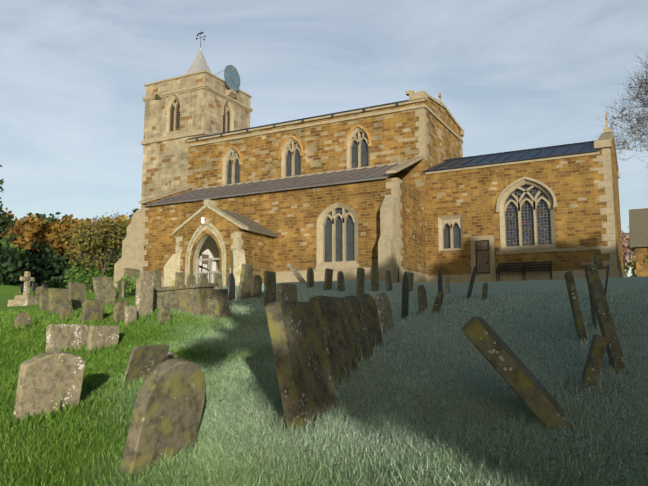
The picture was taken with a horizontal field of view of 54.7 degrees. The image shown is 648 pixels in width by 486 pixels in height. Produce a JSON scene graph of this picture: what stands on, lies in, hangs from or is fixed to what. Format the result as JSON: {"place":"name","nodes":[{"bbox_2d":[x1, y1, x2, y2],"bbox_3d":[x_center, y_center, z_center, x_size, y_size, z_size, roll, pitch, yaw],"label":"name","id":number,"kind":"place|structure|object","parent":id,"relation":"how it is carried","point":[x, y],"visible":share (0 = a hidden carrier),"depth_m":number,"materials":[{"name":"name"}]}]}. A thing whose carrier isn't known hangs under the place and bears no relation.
{"place":"outdoors","nodes":[
{"label":"outdoors","id":0,"kind":"place"},
{"bbox_2d":[140,178,426,276],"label":"aisle walls","id":1,"kind":"structure","parent":0,"point":[289,217],"depth_m":30.52,"materials":[{"name":"stone"}]},
{"bbox_2d":[145,161,415,206],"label":"aisle roof","id":2,"kind":"structure","parent":1,"relation":"on","point":[325,178],"depth_m":32.95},
{"bbox_2d":[0,276,647,485],"bbox_3d":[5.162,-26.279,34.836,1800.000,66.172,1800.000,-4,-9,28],"label":"churchyard ground","id":3,"kind":"structure","parent":0,"point":[8,292],"depth_m":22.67,"materials":[{"name":"green plant"}]},
{"bbox_2d":[0,207,18,241],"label":"tree","id":4,"kind":"object","parent":3,"relation":"on","point":[14,220],"visible":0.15,"depth_m":68.16,"materials":[{"name":"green plant"}]},
{"bbox_2d":[0,165,21,280],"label":"tree","id":5,"kind":"object","parent":3,"relation":"on","point":[8,265],"visible":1,"depth_m":41.02,"materials":[{"name":"green plant"}]},
{"bbox_2d":[0,238,24,285],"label":"hedge","id":6,"kind":"object","parent":3,"relation":"on","point":[3,243],"visible":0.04,"depth_m":55.65,"materials":[{"name":"green"}]},
{"bbox_2d":[0,245,26,285],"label":"boundary hedge stems","id":7,"kind":"object","parent":3,"relation":"on","point":[6,256],"visible":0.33,"depth_m":52.26,"materials":[{"name":"green"}]},
{"bbox_2d":[14,312,30,328],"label":"headstone","id":8,"kind":"object","parent":3,"relation":"on","point":[23,318],"visible":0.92,"depth_m":12.49,"materials":[{"name":"stone"}]},
{"bbox_2d":[8,271,38,305],"bbox_3d":[-10.317,1.715,21.707,0.800,1.450,0.800,-2,-8,13],"label":"grave cross","id":9,"kind":"object","parent":3,"relation":"on","point":[25,299],"visible":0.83,"depth_m":21.49,"materials":[{"name":"stone"}]},
{"bbox_2d":[0,214,48,252],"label":"tree","id":10,"kind":"object","parent":3,"relation":"on","point":[30,221],"visible":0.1,"depth_m":58.22,"materials":[{"name":"orange plant"}]},
{"bbox_2d":[0,212,67,248],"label":"tree","id":11,"kind":"object","parent":3,"relation":"on","point":[50,218],"depth_m":63.33,"materials":[{"name":"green plant"}]},
{"bbox_2d":[34,286,46,299],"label":"headstone","id":12,"kind":"object","parent":3,"relation":"on","point":[40,290],"visible":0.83,"depth_m":22.62,"materials":[{"name":"stone"}]},
{"bbox_2d":[1,235,82,288],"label":"hedge","id":13,"kind":"object","parent":3,"relation":"on","point":[40,263],"visible":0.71,"depth_m":53.03,"materials":[{"name":"green"}]},
{"bbox_2d":[39,295,49,310],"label":"headstone","id":14,"kind":"object","parent":3,"relation":"on","point":[44,305],"visible":0.35,"depth_m":17.26,"materials":[{"name":"stone"}]},
{"bbox_2d":[13,351,85,421],"bbox_3d":[-3.031,1.733,6.895,0.369,1.080,0.774,-5,-9,35],"label":"headstone","id":15,"kind":"object","parent":3,"relation":"on","point":[46,380],"visible":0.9,"depth_m":6.79,"materials":[{"name":"stone"}]},
{"bbox_2d":[18,214,96,260],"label":"tree","id":16,"kind":"object","parent":3,"relation":"on","point":[60,231],"visible":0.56,"depth_m":55.23,"materials":[{"name":"orange plant"}]},
{"bbox_2d":[48,289,71,313],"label":"headstone","id":17,"kind":"object","parent":3,"relation":"on","point":[58,298],"visible":0.6,"depth_m":16.13,"materials":[{"name":"stone"}]},
{"bbox_2d":[59,304,73,319],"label":"headstone","id":18,"kind":"object","parent":3,"relation":"on","point":[65,309],"visible":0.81,"depth_m":13.76,"materials":[{"name":"stone"}]},
{"bbox_2d":[46,324,87,351],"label":"headstone","id":19,"kind":"object","parent":3,"relation":"on","point":[58,336],"visible":0.58,"depth_m":11.33,"materials":[{"name":"stone"}]},
{"bbox_2d":[68,282,85,308],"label":"headstone","id":20,"kind":"object","parent":3,"relation":"on","point":[78,293],"visible":0.56,"depth_m":17.88,"materials":[{"name":"stone"}]},
{"bbox_2d":[63,262,101,289],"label":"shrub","id":21,"kind":"object","parent":3,"relation":"on","point":[79,275],"visible":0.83,"depth_m":46.18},
{"bbox_2d":[52,250,121,288],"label":"boundary hedge stems","id":22,"kind":"object","parent":3,"relation":"on","point":[77,262],"visible":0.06,"depth_m":55.35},
{"bbox_2d":[80,299,104,322],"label":"headstone","id":23,"kind":"object","parent":3,"relation":"on","point":[91,308],"visible":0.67,"depth_m":13.49,"materials":[{"name":"stone"}]},
{"bbox_2d":[64,212,130,276],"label":"bush","id":24,"kind":"object","parent":3,"relation":"on","point":[105,232],"visible":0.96,"depth_m":44.68,"materials":[{"name":"green plant"}]},
{"bbox_2d":[86,258,114,284],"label":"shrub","id":25,"kind":"object","parent":3,"relation":"on","point":[108,271],"visible":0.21,"depth_m":48.86,"materials":[{"name":"green"}]},
{"bbox_2d":[86,325,118,351],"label":"headstone","id":26,"kind":"object","parent":3,"relation":"on","point":[101,335],"visible":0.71,"depth_m":11.73,"materials":[{"name":"stone"}]},
{"bbox_2d":[92,277,113,299],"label":"headstone","id":27,"kind":"object","parent":3,"relation":"on","point":[101,285],"visible":0.6,"depth_m":21.83,"materials":[{"name":"stone"}]},
{"bbox_2d":[104,287,115,304],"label":"headstone","id":28,"kind":"object","parent":3,"relation":"on","point":[110,295],"visible":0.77,"depth_m":18.73,"materials":[{"name":"stone"}]},
{"bbox_2d":[101,215,131,259],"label":"tree","id":29,"kind":"object","parent":3,"relation":"on","point":[123,217],"visible":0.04,"depth_m":62.17,"materials":[{"name":"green plant"}]},
{"bbox_2d":[118,279,123,297],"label":"headstone","id":30,"kind":"object","parent":3,"relation":"on","point":[121,285],"visible":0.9,"depth_m":22.88,"materials":[{"name":"stone"}]},
{"bbox_2d":[113,300,130,322],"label":"headstone","id":31,"kind":"object","parent":3,"relation":"on","point":[118,310],"visible":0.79,"depth_m":13.85,"materials":[{"name":"stone"}]},
{"bbox_2d":[114,274,136,295],"bbox_3d":[-7.373,1.567,23.272,0.845,0.839,0.859,-4,-9,28],"label":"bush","id":32,"kind":"object","parent":3,"relation":"on","point":[128,288],"visible":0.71,"depth_m":23.20,"materials":[{"name":"green"}]},
{"bbox_2d":[124,306,136,325],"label":"headstone","id":33,"kind":"object","parent":3,"relation":"on","point":[130,313],"visible":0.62,"depth_m":13.82,"materials":[{"name":"stone"}]},
{"bbox_2d":[124,268,139,295],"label":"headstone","id":34,"kind":"object","parent":3,"relation":"on","point":[129,272],"visible":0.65,"depth_m":24.48,"materials":[{"name":"stone"}]},
{"bbox_2d":[120,344,168,384],"bbox_3d":[-2.474,1.815,8.522,0.345,0.845,0.789,-3,-8,20],"label":"headstone","id":35,"kind":"object","parent":3,"relation":"on","point":[146,360],"visible":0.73,"depth_m":8.41,"materials":[{"name":"stone"}]},
{"bbox_2d":[135,271,153,316],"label":"headstone","id":36,"kind":"object","parent":3,"relation":"on","point":[144,292],"visible":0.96,"depth_m":14.75,"materials":[{"name":"stone"}]},
{"bbox_2d":[152,270,160,287],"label":"headstone","id":37,"kind":"object","parent":3,"relation":"on","point":[156,276],"visible":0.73,"depth_m":25.52,"materials":[{"name":"stone"}]},
{"bbox_2d":[120,358,205,475],"bbox_3d":[-1.292,1.543,5.057,0.380,1.214,0.764,-4,-9,28],"label":"headstone","id":38,"kind":"object","parent":3,"relation":"on","point":[168,407],"visible":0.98,"depth_m":4.94,"materials":[{"name":"stone"}]},
{"bbox_2d":[157,306,170,321],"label":"headstone","id":39,"kind":"object","parent":3,"relation":"on","point":[164,312],"visible":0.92,"depth_m":14.35,"materials":[{"name":"stone"}]},
{"bbox_2d":[175,272,184,285],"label":"headstone","id":40,"kind":"object","parent":3,"relation":"on","point":[179,278],"visible":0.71,"depth_m":25.97,"materials":[{"name":"stone"}]},
{"bbox_2d":[153,283,228,317],"bbox_3d":[-3.511,1.584,16.125,2.125,1.148,0.913,-3,-8,22],"label":"chest tomb","id":41,"kind":"object","parent":3,"relation":"on","point":[200,299],"visible":0.62,"depth_m":15.76,"materials":[{"name":"stone"}]},
{"bbox_2d":[141,88,249,206],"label":"tower walls","id":42,"kind":"structure","parent":3,"relation":"on","point":[165,165],"depth_m":42.22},
{"bbox_2d":[166,95,180,132],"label":"window","id":43,"kind":"structure","parent":42,"relation":"attached to","point":[169,106],"depth_m":42.62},
{"bbox_2d":[141,70,252,144],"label":"tower dressings","id":44,"kind":"structure","parent":42,"relation":"attached to","point":[230,94],"depth_m":42.58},
{"bbox_2d":[145,72,250,106],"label":"tower parapet","id":45,"kind":"structure","parent":42,"relation":"on","point":[192,80],"depth_m":42.74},
{"bbox_2d":[186,48,210,73],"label":"spire","id":46,"kind":"structure","parent":42,"relation":"on","point":[199,63],"depth_m":44.93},
{"bbox_2d":[224,101,233,131],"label":"belfry frame","id":47,"kind":"object","parent":42,"relation":"attached to","point":[231,112],"visible":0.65,"depth_m":43.87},
{"bbox_2d":[224,65,239,91],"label":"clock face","id":48,"kind":"object","parent":42,"relation":"attached to","point":[233,75],"visible":0.71,"depth_m":43.66},
{"bbox_2d":[214,273,222,289],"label":"headstone","id":49,"kind":"object","parent":3,"relation":"on","point":[217,277],"visible":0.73,"depth_m":22.36,"materials":[{"name":"stone"}]},
{"bbox_2d":[227,273,234,300],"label":"headstone","id":50,"kind":"object","parent":3,"relation":"on","point":[231,286],"visible":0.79,"depth_m":18.10,"materials":[{"name":"stone"}]},
{"bbox_2d":[237,263,253,299],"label":"headstone","id":51,"kind":"object","parent":3,"relation":"on","point":[246,275],"visible":0.69,"depth_m":18.49,"materials":[{"name":"stone"}]},
{"bbox_2d":[250,275,261,297],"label":"headstone","id":52,"kind":"object","parent":3,"relation":"on","point":[256,288],"visible":0.75,"depth_m":18.99,"materials":[{"name":"stone"}]},
{"bbox_2d":[244,229,272,282],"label":"porch side walls","id":53,"kind":"structure","parent":3,"relation":"on","point":[258,249],"depth_m":29.89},
{"bbox_2d":[198,254,216,275],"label":"notice boards","id":54,"kind":"object","parent":53,"relation":"attached to","point":[204,256],"visible":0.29,"depth_m":31.29,"materials":[{"name":"brown wood"}]},
{"bbox_2d":[198,256,215,271],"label":"notices","id":55,"kind":"object","parent":54,"relation":"attached to","point":[205,266],"visible":0.46,"depth_m":31.23,"materials":[{"name":"white paper"}]},
{"bbox_2d":[198,236,219,283],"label":"porch interior wall","id":56,"kind":"structure","parent":53,"relation":"attached to","point":[209,247],"depth_m":31.76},
{"bbox_2d":[176,207,243,285],"bbox_3d":[-5.410,0.673,29.407,3.650,4.700,0.450,-4,-9,28],"label":"porch stonework","id":57,"kind":"object","parent":53,"relation":"attached to","point":[226,228],"visible":0.48,"depth_m":29.33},
{"bbox_2d":[163,199,248,286],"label":"porch dressings","id":58,"kind":"structure","parent":57,"relation":"attached to","point":[171,267],"depth_m":29.50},
{"bbox_2d":[196,258,219,283],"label":"porch gates","id":59,"kind":"object","parent":58,"relation":"attached to","point":[210,271],"visible":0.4,"depth_m":29.45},
{"bbox_2d":[218,208,277,236],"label":"porch roof","id":60,"kind":"structure","parent":53,"relation":"on","point":[252,225],"depth_m":30.35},
{"bbox_2d":[264,271,275,305],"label":"headstone","id":61,"kind":"object","parent":3,"relation":"on","point":[269,286],"visible":0.56,"depth_m":17.97,"materials":[{"name":"stone"}]},
{"bbox_2d":[114,155,427,287],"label":"aisle dressings","id":62,"kind":"structure","parent":3,"relation":"on","point":[135,241],"depth_m":28.93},
{"bbox_2d":[315,202,358,269],"bbox_3d":[0.687,-0.332,29.566,2.280,3.194,0.406,-4,-9,28],"label":"arched window","id":63,"kind":"structure","parent":62,"relation":"attached to","point":[323,217],"depth_m":29.59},
{"bbox_2d":[325,208,353,261],"bbox_3d":[0.761,-0.374,29.712,1.660,2.620,0.001,-4,-9,28],"label":"window glass","id":64,"kind":"object","parent":63,"relation":"in","point":[339,245],"visible":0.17,"depth_m":29.69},
{"bbox_2d":[277,283,297,300],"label":"headstone","id":65,"kind":"object","parent":3,"relation":"on","point":[286,292],"visible":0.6,"depth_m":14.40,"materials":[{"name":"stone"}]},
{"bbox_2d":[287,264,306,283],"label":"headstone","id":66,"kind":"object","parent":3,"relation":"on","point":[297,274],"visible":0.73,"depth_m":26.20,"materials":[{"name":"stone"}]},
{"bbox_2d":[265,300,336,430],"bbox_3d":[-0.174,1.323,6.095,0.522,1.507,0.813,-4,-9,28],"label":"headstone","id":67,"kind":"object","parent":3,"relation":"on","point":[301,362],"visible":0.71,"depth_m":5.92,"materials":[{"name":"stone"}]},
{"bbox_2d":[307,268,313,287],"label":"headstone","id":68,"kind":"object","parent":3,"relation":"on","point":[310,277],"visible":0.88,"depth_m":22.84,"materials":[{"name":"stone"}]},
{"bbox_2d":[187,98,461,273],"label":"nave walls","id":69,"kind":"structure","parent":3,"relation":"on","point":[394,139],"depth_m":34.86,"materials":[{"name":"stone"}]},
{"bbox_2d":[219,145,242,167],"bbox_3d":[-5.593,-5.266,37.759,1.640,1.331,0.110,-4,-9,28],"label":"window hood mould","id":70,"kind":"object","parent":69,"relation":"attached to","point":[236,149],"visible":0.9,"depth_m":37.82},
{"bbox_2d":[222,147,240,184],"bbox_3d":[-5.496,-4.571,37.852,1.340,2.398,0.368,-4,-9,28],"label":"window","id":71,"kind":"structure","parent":69,"relation":"attached to","point":[229,155],"depth_m":37.95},
{"bbox_2d":[227,153,239,183],"bbox_3d":[-5.431,-4.512,37.967,1.040,2.070,0.001,-4,-9,28],"label":"clerestory glass","id":72,"kind":"object","parent":71,"relation":"in","point":[229,173],"depth_m":37.97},
{"bbox_2d":[278,135,303,159],"bbox_3d":[-1.882,-5.524,35.809,1.640,1.331,0.110,-4,-9,28],"label":"window hood mould","id":73,"kind":"object","parent":69,"relation":"attached to","point":[286,140],"visible":0.85,"depth_m":35.89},
{"bbox_2d":[281,138,300,176],"bbox_3d":[-1.785,-4.829,35.902,1.340,2.398,0.368,-4,-9,28],"label":"window","id":74,"kind":"structure","parent":69,"relation":"attached to","point":[286,148],"depth_m":35.99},
{"bbox_2d":[286,143,299,176],"bbox_3d":[-1.720,-4.770,36.017,1.040,2.070,0.001,-4,-9,28],"label":"clerestory glass","id":75,"kind":"object","parent":74,"relation":"in","point":[289,164],"visible":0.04,"depth_m":36.04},
{"bbox_2d":[188,100,408,139],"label":"roof parapet","id":76,"kind":"structure","parent":69,"relation":"on","point":[303,119],"depth_m":35.49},
{"bbox_2d":[187,90,463,189],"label":"nave dressings","id":77,"kind":"structure","parent":69,"relation":"attached to","point":[419,96],"depth_m":34.17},
{"bbox_2d":[343,124,371,149],"bbox_3d":[1.811,-5.780,33.869,1.640,1.331,0.110,-4,-9,28],"label":"hood mould","id":78,"kind":"object","parent":69,"relation":"attached to","point":[349,133],"visible":0.85,"depth_m":33.96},
{"bbox_2d":[347,127,368,168],"bbox_3d":[1.908,-5.086,33.961,1.340,2.398,0.368,-4,-9,28],"label":"clerestory frame","id":79,"kind":"object","parent":69,"relation":"attached to","point":[351,139],"visible":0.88,"depth_m":34.04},
{"bbox_2d":[352,133,367,167],"bbox_3d":[1.973,-5.026,34.076,1.040,2.070,0.001,-4,-9,28],"label":"clerestory glass","id":80,"kind":"object","parent":79,"relation":"in","point":[364,153],"visible":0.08,"depth_m":34.06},
{"bbox_2d":[324,268,332,289],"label":"headstone","id":81,"kind":"object","parent":3,"relation":"on","point":[328,279],"visible":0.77,"depth_m":22.46,"materials":[{"name":"stone"}]},
{"bbox_2d":[13,311,647,483],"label":"fallen leaves","id":82,"kind":"object","parent":3,"relation":"on","point":[551,458],"visible":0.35,"depth_m":5.14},
{"bbox_2d":[309,295,358,385],"bbox_3d":[0.165,1.368,7.805,0.457,1.405,0.798,-4,-9,28],"label":"headstone","id":83,"kind":"object","parent":3,"relation":"on","point":[336,332],"visible":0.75,"depth_m":7.73,"materials":[{"name":"stone"}]},
{"bbox_2d":[337,271,344,291],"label":"headstone","id":84,"kind":"object","parent":3,"relation":"on","point":[340,280],"visible":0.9,"depth_m":22.73,"materials":[{"name":"stone"}]},
{"bbox_2d":[342,295,372,364],"bbox_3d":[0.467,1.403,8.845,0.399,1.326,0.733,-4,-9,28],"label":"headstone","id":85,"kind":"object","parent":3,"relation":"on","point":[358,323],"visible":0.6,"depth_m":8.85,"materials":[{"name":"stone"}]},
{"bbox_2d":[356,267,364,296],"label":"headstone","id":86,"kind":"object","parent":3,"relation":"on","point":[360,281],"visible":0.75,"depth_m":21.47,"materials":[{"name":"stone"}]},
{"bbox_2d":[357,293,382,350],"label":"headstone","id":87,"kind":"object","parent":3,"relation":"on","point":[367,300],"visible":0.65,"depth_m":10.01,"materials":[{"name":"stone"}]},
{"bbox_2d":[371,265,378,291],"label":"headstone","id":88,"kind":"object","parent":3,"relation":"on","point":[374,279],"visible":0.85,"depth_m":23.99,"materials":[{"name":"stone"}]},
{"bbox_2d":[375,293,393,334],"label":"headstone","id":89,"kind":"object","parent":3,"relation":"on","point":[382,302],"visible":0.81,"depth_m":11.90,"materials":[{"name":"stone"}]},
{"bbox_2d":[385,270,391,290],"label":"headstone","id":90,"kind":"object","parent":3,"relation":"on","point":[388,280],"visible":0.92,"depth_m":24.72,"materials":[{"name":"stone"}]},
{"bbox_2d":[401,272,408,319],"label":"headstone","id":91,"kind":"object","parent":3,"relation":"on","point":[405,298],"visible":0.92,"depth_m":14.25,"materials":[{"name":"stone"}]},
{"bbox_2d":[417,285,427,313],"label":"headstone","id":92,"kind":"object","parent":3,"relation":"on","point":[422,297],"visible":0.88,"depth_m":15.43,"materials":[{"name":"stone"}]},
{"bbox_2d":[431,291,443,314],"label":"headstone","id":93,"kind":"object","parent":3,"relation":"on","point":[437,305],"visible":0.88,"depth_m":14.80,"materials":[{"name":"stone"}]},
{"bbox_2d":[438,270,442,303],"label":"headstone","id":94,"kind":"object","parent":3,"relation":"on","point":[440,287],"visible":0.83,"depth_m":17.73,"materials":[{"name":"stone"}]},
{"bbox_2d":[466,266,475,298],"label":"headstone","id":95,"kind":"object","parent":3,"relation":"on","point":[473,275],"visible":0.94,"depth_m":19.47,"materials":[{"name":"stone"}]},
{"bbox_2d":[461,317,575,430],"bbox_3d":[1.850,1.294,5.721,1.069,1.229,0.859,-3,-8,19],"label":"headstone","id":96,"kind":"object","parent":3,"relation":"on","point":[514,372],"visible":0.75,"depth_m":5.40,"materials":[{"name":"stone"}]},
{"bbox_2d":[496,263,551,280],"bbox_3d":[9.133,1.339,28.628,2.390,0.940,0.500,-4,-9,28],"label":"bench frame","id":97,"kind":"object","parent":3,"relation":"on","point":[524,273],"visible":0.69,"depth_m":28.44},
{"bbox_2d":[497,261,551,271],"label":"bench slats","id":98,"kind":"object","parent":97,"relation":"attached to","point":[525,267],"visible":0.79,"depth_m":28.78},
{"bbox_2d":[425,112,623,282],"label":"chancel dressings","id":99,"kind":"structure","parent":3,"relation":"on","point":[604,142],"depth_m":28.34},
{"bbox_2d":[438,215,463,250],"bbox_3d":[6.316,-0.467,30.992,1.240,1.738,0.368,-4,-9,28],"label":"window","id":100,"kind":"structure","parent":99,"relation":"attached to","point":[450,221],"depth_m":31.00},
{"bbox_2d":[443,223,460,248],"bbox_3d":[6.381,-0.435,31.111,0.920,1.450,0.001,-4,-9,28],"label":"window glass","id":101,"kind":"object","parent":100,"relation":"in","point":[456,237],"depth_m":31.09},
{"bbox_2d":[499,179,556,253],"bbox_3d":[9.521,-1.260,29.356,2.580,3.466,0.416,-4,-9,28],"label":"arched window","id":102,"kind":"structure","parent":99,"relation":"attached to","point":[519,203],"depth_m":29.35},
{"bbox_2d":[505,185,551,246],"bbox_3d":[9.597,-1.293,29.505,2.080,2.970,0.001,-4,-9,28],"label":"window glass","id":103,"kind":"object","parent":102,"relation":"in","point":[527,223],"visible":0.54,"depth_m":29.48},
{"bbox_2d":[564,271,586,342],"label":"headstone","id":104,"kind":"object","parent":3,"relation":"on","point":[575,304],"visible":0.67,"depth_m":9.60,"materials":[{"name":"stone"}]},
{"bbox_2d":[588,287,596,328],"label":"headstone","id":105,"kind":"object","parent":3,"relation":"on","point":[593,313],"visible":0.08,"depth_m":10.96,"materials":[{"name":"stone"}]},
{"bbox_2d":[581,335,607,392],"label":"headstone","id":106,"kind":"object","parent":3,"relation":"on","point":[594,360],"visible":0.69,"depth_m":6.43,"materials":[{"name":"stone"}]},
{"bbox_2d":[584,263,627,374],"bbox_3d":[3.439,1.070,7.583,0.471,1.660,0.629,-3,-8,21],"label":"headstone","id":107,"kind":"object","parent":3,"relation":"on","point":[603,313],"visible":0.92,"depth_m":7.35,"materials":[{"name":"stone"}]},
{"bbox_2d":[596,52,647,175],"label":"branches","id":108,"kind":"object","parent":3,"relation":"on","point":[638,120],"visible":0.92,"depth_m":45.88,"materials":[{"name":"brown plant"}]},
{"bbox_2d":[621,227,635,276],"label":"tree","id":109,"kind":"object","parent":3,"relation":"on","point":[627,248],"visible":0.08,"depth_m":83.32,"materials":[{"name":"plant"}]},
{"bbox_2d":[635,246,647,276],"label":"outbuilding walls","id":110,"kind":"structure","parent":3,"relation":"on","point":[641,253],"depth_m":41.97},
{"bbox_2d":[629,208,647,255],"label":"roof","id":111,"kind":"structure","parent":110,"relation":"on","point":[638,227],"depth_m":43.25,"materials":[{"name":"stone"}]},
{"bbox_2d":[0,0,647,276],"label":"sky","id":112,"kind":"structure","parent":0,"point":[514,75],"materials":[{"name":"blue"}]},
{"bbox_2d":[426,138,623,275],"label":"chancel walls","id":113,"kind":"structure","parent":0,"point":[471,196],"depth_m":29.55,"materials":[{"name":"stone"}]},
{"bbox_2d":[476,241,489,273],"bbox_3d":[7.665,0.904,30.061,0.664,2.020,0.135,-4,-9,28],"label":"priest door","id":114,"kind":"structure","parent":113,"relation":"in","point":[483,257],"depth_m":30.11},
{"bbox_2d":[424,140,598,171],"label":"roof","id":115,"kind":"structure","parent":113,"relation":"on","point":[551,151],"depth_m":31.27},
{"bbox_2d":[496,176,557,212],"bbox_3d":[9.431,-2.328,29.326,2.780,1.595,0.130,-4,-9,28],"label":"hood mould","id":116,"kind":"object","parent":113,"relation":"attached to","point":[555,204],"visible":0.94,"depth_m":29.36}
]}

